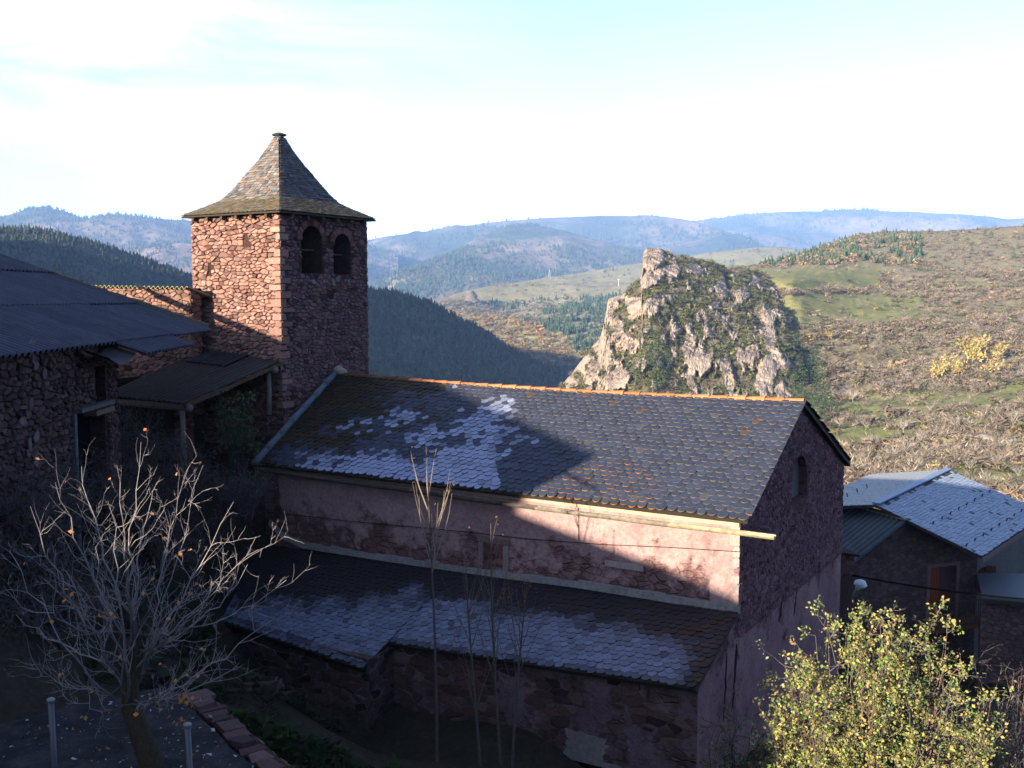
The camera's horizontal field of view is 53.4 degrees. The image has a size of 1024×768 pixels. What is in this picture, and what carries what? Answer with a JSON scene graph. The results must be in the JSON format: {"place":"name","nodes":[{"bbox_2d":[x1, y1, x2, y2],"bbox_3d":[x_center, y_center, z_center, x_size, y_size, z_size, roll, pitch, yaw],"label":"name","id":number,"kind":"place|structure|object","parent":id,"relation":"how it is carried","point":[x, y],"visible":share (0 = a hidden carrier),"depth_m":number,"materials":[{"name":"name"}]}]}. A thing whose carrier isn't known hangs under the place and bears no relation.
{"place":"outdoors","nodes":[
{"label":"outdoors","id":0,"kind":"place"},
{"bbox_2d":[0,232,192,287],"bbox_3d":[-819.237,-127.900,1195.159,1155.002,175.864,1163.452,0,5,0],"label":"wooded hill","id":1,"kind":"structure","parent":0,"point":[86,250],"depth_m":1304.41,"materials":[{"name":"green plant"}]},
{"bbox_2d":[0,223,573,387],"bbox_3d":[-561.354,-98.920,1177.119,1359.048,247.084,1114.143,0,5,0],"label":"conifer forest","id":2,"kind":"object","parent":1,"relation":"on","point":[386,297],"visible":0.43,"depth_m":1051.67,"materials":[{"name":"green plant"}]},
{"bbox_2d":[0,687,253,767],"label":"gravel terrace","id":3,"kind":"structure","parent":0,"point":[19,754],"depth_m":12.79,"materials":[{"name":"grey gravel"}]},
{"bbox_2d":[46,697,57,767],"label":"fence post","id":4,"kind":"object","parent":3,"relation":"on","point":[52,728],"visible":1,"depth_m":10.53,"materials":[{"name":"metal"}]},
{"bbox_2d":[3,692,252,767],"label":"leaf litter","id":5,"kind":"object","parent":3,"relation":"on","point":[210,754],"visible":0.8,"depth_m":12.74,"materials":[{"name":"brown plant"}]},
{"bbox_2d":[0,428,314,767],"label":"fruit tree","id":6,"kind":"object","parent":3,"relation":"on","point":[146,749],"visible":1,"depth_m":11.77,"materials":[{"name":"grey plant"}]},
{"bbox_2d":[183,722,192,767],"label":"fence post","id":7,"kind":"object","parent":3,"relation":"on","point":[187,726],"visible":1,"depth_m":10.23,"materials":[{"name":"metal"}]},
{"bbox_2d":[0,206,397,287],"bbox_3d":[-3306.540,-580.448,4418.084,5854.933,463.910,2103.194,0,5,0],"label":"mountains","id":8,"kind":"structure","parent":0,"point":[180,249],"depth_m":4402.58,"materials":[{"name":"blue"}]},
{"bbox_2d":[368,298,555,386],"bbox_3d":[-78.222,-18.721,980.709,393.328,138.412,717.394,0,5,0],"label":"wooded hill","id":9,"kind":"structure","parent":0,"point":[415,337],"depth_m":956.78,"materials":[{"name":"green plant"}]},
{"bbox_2d":[377,224,643,303],"bbox_3d":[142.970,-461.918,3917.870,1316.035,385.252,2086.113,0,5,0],"label":"spur","id":10,"kind":"structure","parent":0,"point":[529,234],"depth_m":3598.05,"materials":[{"name":"green plant"}]},
{"bbox_2d":[0,365,1023,767],"bbox_3d":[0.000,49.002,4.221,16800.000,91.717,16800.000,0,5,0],"label":"ground","id":11,"kind":"structure","parent":0,"point":[404,735],"depth_m":20.42,"materials":[{"name":"brown soil"}]},
{"bbox_2d":[0,445,105,559],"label":"brushwood","id":12,"kind":"object","parent":11,"relation":"on","point":[21,528],"visible":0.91,"depth_m":15.71,"materials":[{"name":"brown plant"}]},
{"bbox_2d":[0,520,130,644],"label":"brushwood","id":13,"kind":"object","parent":11,"relation":"on","point":[47,625],"visible":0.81,"depth_m":15.20,"materials":[{"name":"brown plant"}]},
{"bbox_2d":[37,442,146,537],"bbox_3d":[-7.702,1.883,17.672,2.412,1.949,2.698,0,5,0],"label":"brushwood","id":14,"kind":"object","parent":11,"relation":"on","point":[83,524],"visible":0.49,"depth_m":17.86,"materials":[{"name":"brown plant"}]},
{"bbox_2d":[0,253,212,585],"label":"barn","id":15,"kind":"structure","parent":11,"relation":"on","point":[62,339],"depth_m":19.03,"materials":[{"name":"stone"}]},
{"bbox_2d":[71,399,114,549],"bbox_3d":[-8.027,2.464,19.274,0.599,4.182,1.853,0,5,0],"label":"doorway","id":16,"kind":"structure","parent":15,"relation":"in","point":[81,428],"depth_m":19.41,"materials":[{"name":"wood"}]},
{"bbox_2d":[120,434,171,525],"bbox_3d":[-9.020,2.152,23.010,2.730,2.138,2.819,0,5,0],"label":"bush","id":17,"kind":"object","parent":11,"relation":"on","point":[131,485],"visible":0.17,"depth_m":22.84,"materials":[{"name":"brown plant"}]},
{"bbox_2d":[95,285,211,473],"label":"ruined wall","id":18,"kind":"structure","parent":11,"relation":"on","point":[186,301],"depth_m":30.18,"materials":[{"name":"stone"}]},
{"bbox_2d":[118,386,190,471],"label":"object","id":19,"kind":"object","parent":11,"relation":"on","point":[139,444],"visible":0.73,"depth_m":24.61,"materials":[{"name":"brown plant"}]},
{"bbox_2d":[127,430,229,509],"bbox_3d":[-7.508,1.864,23.294,2.603,1.879,2.206,3,6,30],"label":"brushwood","id":20,"kind":"object","parent":11,"relation":"on","point":[184,499],"visible":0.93,"depth_m":23.12,"materials":[{"name":"brown plant"}]},
{"bbox_2d":[117,481,250,588],"bbox_3d":[-7.323,2.981,20.937,2.914,2.250,2.765,3,6,28],"label":"brushwood","id":21,"kind":"object","parent":11,"relation":"on","point":[160,550],"visible":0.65,"depth_m":20.87,"materials":[{"name":"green plant"}]},
{"bbox_2d":[117,349,284,489],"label":"open shed","id":22,"kind":"structure","parent":11,"relation":"on","point":[187,383],"depth_m":28.62,"materials":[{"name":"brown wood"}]},
{"bbox_2d":[201,390,273,496],"bbox_3d":[-7.113,1.539,26.508,1.821,2.969,1.528,3,6,29],"label":"ivy","id":23,"kind":"object","parent":22,"relation":"attached to","point":[235,441],"visible":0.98,"depth_m":26.50,"materials":[{"name":"green plant"}]},
{"bbox_2d":[0,506,403,767],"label":"grass","id":24,"kind":"structure","parent":11,"relation":"on","point":[272,738],"depth_m":16.73,"materials":[{"name":"green plant"}]},
{"bbox_2d":[141,468,264,533],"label":"terrace wall","id":25,"kind":"structure","parent":11,"relation":"on","point":[257,523],"depth_m":27.37,"materials":[{"name":"stone"}]},
{"bbox_2d":[191,458,284,528],"bbox_3d":[-6.393,2.532,23.161,2.348,1.720,1.912,0,5,0],"label":"brushwood","id":26,"kind":"object","parent":11,"relation":"on","point":[238,506],"visible":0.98,"depth_m":23.15,"materials":[{"name":"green plant"}]},
{"bbox_2d":[182,688,296,767],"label":"retaining wall","id":27,"kind":"structure","parent":11,"relation":"on","point":[238,737],"depth_m":13.11,"materials":[{"name":"stone"}]},
{"bbox_2d":[181,132,375,479],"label":"bell tower","id":28,"kind":"structure","parent":11,"relation":"on","point":[279,238],"depth_m":29.99,"materials":[{"name":"stone"}]},
{"bbox_2d":[410,444,453,760],"bbox_3d":[-1.511,4.857,19.078,0.766,7.449,0.853,3,6,30],"label":"sapling","id":29,"kind":"object","parent":11,"relation":"on","point":[435,670],"visible":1,"depth_m":18.96,"materials":[{"name":"brown plant"}]},
{"bbox_2d":[433,545,504,767],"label":"sapling","id":30,"kind":"object","parent":11,"relation":"on","point":[475,703],"visible":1,"depth_m":18.80,"materials":[{"name":"brown plant"}]},
{"bbox_2d":[465,516,515,765],"bbox_3d":[-0.474,5.515,19.227,0.915,6.114,0.887,1,5,16],"label":"sapling","id":31,"kind":"object","parent":11,"relation":"on","point":[495,688],"visible":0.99,"depth_m":19.11,"materials":[{"name":"brown plant"}]},
{"bbox_2d":[480,562,548,767],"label":"sapling","id":32,"kind":"object","parent":11,"relation":"on","point":[515,708],"visible":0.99,"depth_m":18.89,"materials":[{"name":"brown plant"}]},
{"bbox_2d":[222,365,850,767],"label":"church","id":33,"kind":"structure","parent":11,"relation":"on","point":[642,647],"depth_m":22.77,"materials":[{"name":"stone"}]},
{"bbox_2d":[477,535,508,571],"bbox_3d":[-0.428,3.912,23.524,0.869,0.747,0.068,3,6,32],"label":"blocked window","id":34,"kind":"structure","parent":33,"relation":"in","point":[505,562],"depth_m":23.49,"materials":[{"name":"stone"}]},
{"bbox_2d":[268,512,740,551],"bbox_3d":[-1.016,3.390,23.817,13.155,0.702,0.015,3,6,32],"label":"power cable","id":35,"kind":"object","parent":33,"relation":"attached to","point":[517,537],"visible":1,"depth_m":23.00,"materials":[{"name":"black rubber"}]},
{"bbox_2d":[567,754,621,767],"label":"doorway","id":36,"kind":"structure","parent":33,"relation":"in","point":[584,762],"depth_m":20.02,"materials":[{"name":"grey stone"}]},
{"bbox_2d":[688,684,820,767],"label":"green bush","id":37,"kind":"object","parent":11,"relation":"on","point":[727,760],"visible":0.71,"depth_m":15.06,"materials":[{"name":"green plant"}]},
{"bbox_2d":[838,548,859,680],"bbox_3d":[9.517,7.599,29.687,0.790,5.763,0.757,-1,5,-7],"label":"wall stub","id":38,"kind":"object","parent":11,"relation":"on","point":[847,573],"depth_m":29.31,"materials":[{"name":"stone"}]},
{"bbox_2d":[851,579,866,598],"bbox_3d":[9.637,5.772,28.523,0.345,0.783,0.980,0,5,0],"label":"street lamp","id":39,"kind":"object","parent":38,"relation":"attached to","point":[859,584],"visible":1,"depth_m":28.09,"materials":[{"name":"metal"}]},
{"bbox_2d":[852,575,1023,599],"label":"power cable","id":40,"kind":"object","parent":38,"relation":"attached to","point":[936,588],"visible":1,"depth_m":30.60,"materials":[{"name":"black rubber"}]},
{"bbox_2d":[743,595,1013,767],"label":"garden bush","id":41,"kind":"object","parent":11,"relation":"on","point":[846,748],"visible":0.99,"depth_m":14.47,"materials":[{"name":"green plant"}]},
{"bbox_2d":[841,467,1023,665],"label":"village house","id":42,"kind":"structure","parent":11,"relation":"on","point":[947,529],"depth_m":38.73,"materials":[{"name":"stone"}]},
{"bbox_2d":[925,561,959,621],"bbox_3d":[16.383,7.910,39.029,1.534,2.216,0.382,-2,5,-20],"label":"balcony door","id":43,"kind":"structure","parent":42,"relation":"in","point":[938,575],"depth_m":39.07,"materials":[{"name":"paint"}]},
{"bbox_2d":[912,688,1023,767],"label":"leafy bush","id":44,"kind":"object","parent":11,"relation":"on","point":[1003,750],"visible":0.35,"depth_m":15.75,"materials":[{"name":"green plant"}]},
{"bbox_2d":[947,644,1023,767],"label":"bare bush","id":45,"kind":"object","parent":11,"relation":"on","point":[1018,736],"visible":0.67,"depth_m":16.60,"materials":[{"name":"brown plant"}]},
{"bbox_2d":[977,573,1023,684],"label":"annexe","id":46,"kind":"structure","parent":11,"relation":"on","point":[1001,624],"depth_m":36.47,"materials":[{"name":"stone"}]},
{"bbox_2d":[0,0,1023,240],"label":"sky","id":47,"kind":"structure","parent":0,"point":[412,115],"materials":[{"name":"white"}]},
{"bbox_2d":[368,215,763,269],"bbox_3d":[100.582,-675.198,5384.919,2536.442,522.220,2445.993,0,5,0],"label":"mountains","id":48,"kind":"structure","parent":0,"point":[592,224],"depth_m":5393.74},
{"bbox_2d":[437,247,802,365],"bbox_3d":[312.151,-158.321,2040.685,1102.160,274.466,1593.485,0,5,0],"label":"plateau","id":49,"kind":"structure","parent":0,"point":[744,257],"depth_m":2017.96,"materials":[{"name":"green plant"}]},
{"bbox_2d":[464,291,479,300],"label":"rock outcrop","id":50,"kind":"object","parent":49,"relation":"on","point":[471,295],"visible":1,"depth_m":1884.53,"materials":[{"name":"stone"}]},
{"bbox_2d":[438,247,806,365],"bbox_3d":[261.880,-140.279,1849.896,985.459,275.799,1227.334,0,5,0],"label":"mixed wood","id":51,"kind":"object","parent":49,"relation":"on","point":[586,304],"visible":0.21,"depth_m":1614.78,"materials":[{"name":"green plant"}]},
{"bbox_2d":[564,247,800,397],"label":"crag","id":52,"kind":"structure","parent":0,"point":[698,362],"depth_m":354.57,"materials":[{"name":"beige stone"}]},
{"bbox_2d":[630,360,639,376],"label":"pine tree","id":53,"kind":"object","parent":52,"relation":"on","point":[633,368],"visible":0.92,"depth_m":327.18,"materials":[{"name":"green plant"}]},
{"bbox_2d":[633,359,643,384],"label":"pine tree","id":54,"kind":"object","parent":52,"relation":"on","point":[638,377],"visible":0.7,"depth_m":319.79,"materials":[{"name":"green plant"}]},
{"bbox_2d":[638,337,653,366],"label":"pine tree","id":55,"kind":"object","parent":52,"relation":"on","point":[647,356],"visible":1,"depth_m":317.01,"materials":[{"name":"green plant"}]},
{"bbox_2d":[642,316,658,339],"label":"pine tree","id":56,"kind":"object","parent":52,"relation":"on","point":[648,330],"visible":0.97,"depth_m":339.97,"materials":[{"name":"green plant"}]},
{"bbox_2d":[645,367,660,392],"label":"pine tree","id":57,"kind":"object","parent":52,"relation":"on","point":[656,384],"visible":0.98,"depth_m":304.23,"materials":[{"name":"green plant"}]},
{"bbox_2d":[648,351,663,379],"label":"pine tree","id":58,"kind":"object","parent":52,"relation":"on","point":[656,374],"visible":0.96,"depth_m":314.26,"materials":[{"name":"green plant"}]},
{"bbox_2d":[650,328,665,351],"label":"pine tree","id":59,"kind":"object","parent":52,"relation":"on","point":[657,341],"visible":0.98,"depth_m":331.29,"materials":[{"name":"green plant"}]},
{"bbox_2d":[656,366,669,386],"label":"pine tree","id":60,"kind":"object","parent":52,"relation":"on","point":[663,377],"visible":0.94,"depth_m":311.70,"materials":[{"name":"green plant"}]},
{"bbox_2d":[661,347,672,366],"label":"pine tree","id":61,"kind":"object","parent":52,"relation":"on","point":[667,360],"visible":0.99,"depth_m":322.85,"materials":[{"name":"green plant"}]},
{"bbox_2d":[558,250,805,396],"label":"crag scrub","id":62,"kind":"object","parent":52,"relation":"on","point":[706,300],"visible":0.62,"depth_m":368.66,"materials":[{"name":"green plant"}]},
{"bbox_2d":[787,366,801,394],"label":"pine tree","id":63,"kind":"object","parent":52,"relation":"on","point":[794,381],"visible":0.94,"depth_m":314.98,"materials":[{"name":"green plant"}]},
{"bbox_2d":[792,327,804,353],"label":"pine tree","id":64,"kind":"object","parent":52,"relation":"on","point":[797,340],"visible":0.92,"depth_m":376.99,"materials":[{"name":"green plant"}]},
{"bbox_2d":[792,353,808,384],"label":"pine tree","id":65,"kind":"object","parent":52,"relation":"on","point":[801,364],"visible":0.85,"depth_m":338.00,"materials":[{"name":"green plant"}]},
{"bbox_2d":[795,373,810,399],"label":"pine tree","id":66,"kind":"object","parent":52,"relation":"on","point":[803,389],"visible":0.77,"depth_m":310.72,"materials":[{"name":"green plant"}]},
{"bbox_2d":[695,209,1023,250],"bbox_3d":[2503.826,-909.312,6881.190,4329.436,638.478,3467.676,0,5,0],"label":"mountains","id":67,"kind":"structure","parent":0,"point":[862,226],"depth_m":6842.96,"materials":[{"name":"blue"}]},
{"bbox_2d":[0,204,1017,298],"bbox_3d":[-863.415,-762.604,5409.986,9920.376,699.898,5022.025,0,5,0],"label":"forest","id":68,"kind":"object","parent":67,"relation":"on","point":[416,288],"visible":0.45,"depth_m":4003.51,"materials":[{"name":"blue plant"}]},
{"bbox_2d":[751,226,1023,518],"bbox_3d":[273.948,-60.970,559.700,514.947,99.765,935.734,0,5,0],"label":"hillside","id":69,"kind":"structure","parent":0,"point":[864,275],"depth_m":471.76,"materials":[{"name":"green plant"}]},
{"bbox_2d":[792,382,801,397],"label":"pine tree","id":70,"kind":"object","parent":69,"relation":"on","point":[798,393],"visible":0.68,"depth_m":300.57,"materials":[{"name":"green plant"}]},
{"bbox_2d":[803,350,820,384],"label":"pine tree","id":71,"kind":"object","parent":69,"relation":"on","point":[810,374],"visible":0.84,"depth_m":342.64,"materials":[{"name":"green plant"}]},
{"bbox_2d":[807,385,823,418],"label":"pine tree","id":72,"kind":"object","parent":69,"relation":"on","point":[817,398],"visible":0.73,"depth_m":277.56,"materials":[{"name":"green plant"}]},
{"bbox_2d":[808,340,823,369],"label":"pine tree","id":73,"kind":"object","parent":69,"relation":"on","point":[816,361],"visible":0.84,"depth_m":360.54,"materials":[{"name":"green plant"}]},
{"bbox_2d":[807,377,826,409],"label":"pine tree","id":74,"kind":"object","parent":69,"relation":"on","point":[816,396],"visible":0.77,"depth_m":293.77,"materials":[{"name":"green plant"}]},
{"bbox_2d":[811,365,828,391],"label":"pine tree","id":75,"kind":"object","parent":69,"relation":"on","point":[819,374],"visible":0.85,"depth_m":326.54,"materials":[{"name":"green plant"}]},
{"bbox_2d":[815,396,829,421],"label":"pine tree","id":76,"kind":"object","parent":69,"relation":"on","point":[823,414],"visible":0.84,"depth_m":266.47,"materials":[{"name":"green plant"}]},
{"bbox_2d":[819,386,833,410],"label":"pine tree","id":77,"kind":"object","parent":69,"relation":"on","point":[827,396],"visible":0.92,"depth_m":293.78,"materials":[{"name":"green plant"}]},
{"bbox_2d":[828,399,838,413],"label":"pine tree","id":78,"kind":"object","parent":69,"relation":"on","point":[833,407],"visible":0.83,"depth_m":288.09,"materials":[{"name":"green plant"}]},
{"bbox_2d":[831,415,848,425],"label":"bare tree","id":79,"kind":"object","parent":69,"relation":"on","point":[839,420],"visible":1,"depth_m":260.89,"materials":[{"name":"beige plant"}]},
{"bbox_2d":[846,389,860,399],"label":"bare tree","id":80,"kind":"object","parent":69,"relation":"on","point":[853,396],"visible":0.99,"depth_m":304.15,"materials":[{"name":"beige plant"}]},
{"bbox_2d":[737,224,1023,507],"bbox_3d":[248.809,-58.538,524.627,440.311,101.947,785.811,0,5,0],"label":"hillside scrub","id":81,"kind":"object","parent":69,"relation":"on","point":[956,451],"visible":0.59,"depth_m":367.39,"materials":[{"name":"plant"}]},
{"bbox_2d":[882,445,898,455],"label":"bare tree","id":82,"kind":"object","parent":69,"relation":"on","point":[892,449],"visible":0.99,"depth_m":218.48,"materials":[{"name":"beige plant"}]},
{"bbox_2d":[887,361,896,369],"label":"deciduous tree","id":83,"kind":"object","parent":69,"relation":"on","point":[890,363],"visible":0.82,"depth_m":358.36,"materials":[{"name":"yellow plant"}]},
{"bbox_2d":[896,420,909,432],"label":"bare tree","id":84,"kind":"object","parent":69,"relation":"on","point":[905,423],"visible":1,"depth_m":258.95,"materials":[{"name":"beige plant"}]},
{"bbox_2d":[900,435,917,448],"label":"bare tree","id":85,"kind":"object","parent":69,"relation":"on","point":[909,444],"visible":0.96,"depth_m":230.39,"materials":[{"name":"beige plant"}]},
{"bbox_2d":[915,377,925,394],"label":"hill conifer","id":86,"kind":"object","parent":69,"relation":"on","point":[920,384],"visible":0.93,"depth_m":324.64,"materials":[{"name":"green plant"}]},
{"bbox_2d":[928,360,946,381],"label":"deciduous tree","id":87,"kind":"object","parent":69,"relation":"on","point":[933,371],"visible":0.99,"depth_m":334.56,"materials":[{"name":"yellow plant"}]},
{"bbox_2d":[940,353,958,374],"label":"deciduous tree","id":88,"kind":"object","parent":69,"relation":"on","point":[950,360],"visible":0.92,"depth_m":339.67,"materials":[{"name":"yellow plant"}]},
{"bbox_2d":[950,417,961,426],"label":"bare tree","id":89,"kind":"object","parent":69,"relation":"on","point":[954,421],"visible":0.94,"depth_m":257.18,"materials":[{"name":"beige plant"}]},
{"bbox_2d":[951,360,967,374],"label":"deciduous tree","id":90,"kind":"object","parent":69,"relation":"on","point":[959,369],"visible":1,"depth_m":334.79,"materials":[{"name":"yellow plant"}]},
{"bbox_2d":[952,334,976,360],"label":"deciduous tree","id":91,"kind":"object","parent":69,"relation":"on","point":[965,342],"visible":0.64,"depth_m":358.28,"materials":[{"name":"yellow plant"}]},
{"bbox_2d":[963,458,976,470],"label":"bare tree","id":92,"kind":"object","parent":69,"relation":"on","point":[969,463],"visible":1,"depth_m":200.22,"materials":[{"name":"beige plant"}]},
{"bbox_2d":[963,341,983,362],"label":"deciduous tree","id":93,"kind":"object","parent":69,"relation":"on","point":[972,352],"visible":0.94,"depth_m":352.20,"materials":[{"name":"yellow plant"}]},
{"bbox_2d":[973,333,992,353],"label":"deciduous tree","id":94,"kind":"object","parent":69,"relation":"on","point":[984,342],"visible":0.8,"depth_m":371.52,"materials":[{"name":"yellow plant"}]},
{"bbox_2d":[977,434,992,438],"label":"boulder","id":95,"kind":"object","parent":69,"relation":"on","point":[985,435],"visible":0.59,"depth_m":244.09,"materials":[{"name":"stone"}]},
{"bbox_2d":[980,351,1005,371],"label":"deciduous tree","id":96,"kind":"object","parent":69,"relation":"on","point":[992,362],"visible":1,"depth_m":333.84,"materials":[{"name":"yellow plant"}]},
{"bbox_2d":[989,341,1014,361],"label":"deciduous tree","id":97,"kind":"object","parent":69,"relation":"on","point":[998,346],"visible":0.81,"depth_m":358.42,"materials":[{"name":"yellow plant"}]},
{"bbox_2d":[1004,407,1021,422],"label":"bare tree","id":98,"kind":"object","parent":69,"relation":"on","point":[1013,414],"visible":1,"depth_m":254.87,"materials":[{"name":"grey plant"}]},
{"bbox_2d":[1011,464,1023,478],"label":"bare tree","id":99,"kind":"object","parent":69,"relation":"on","point":[1018,472],"visible":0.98,"depth_m":195.34,"materials":[{"name":"grey plant"}]}
]}

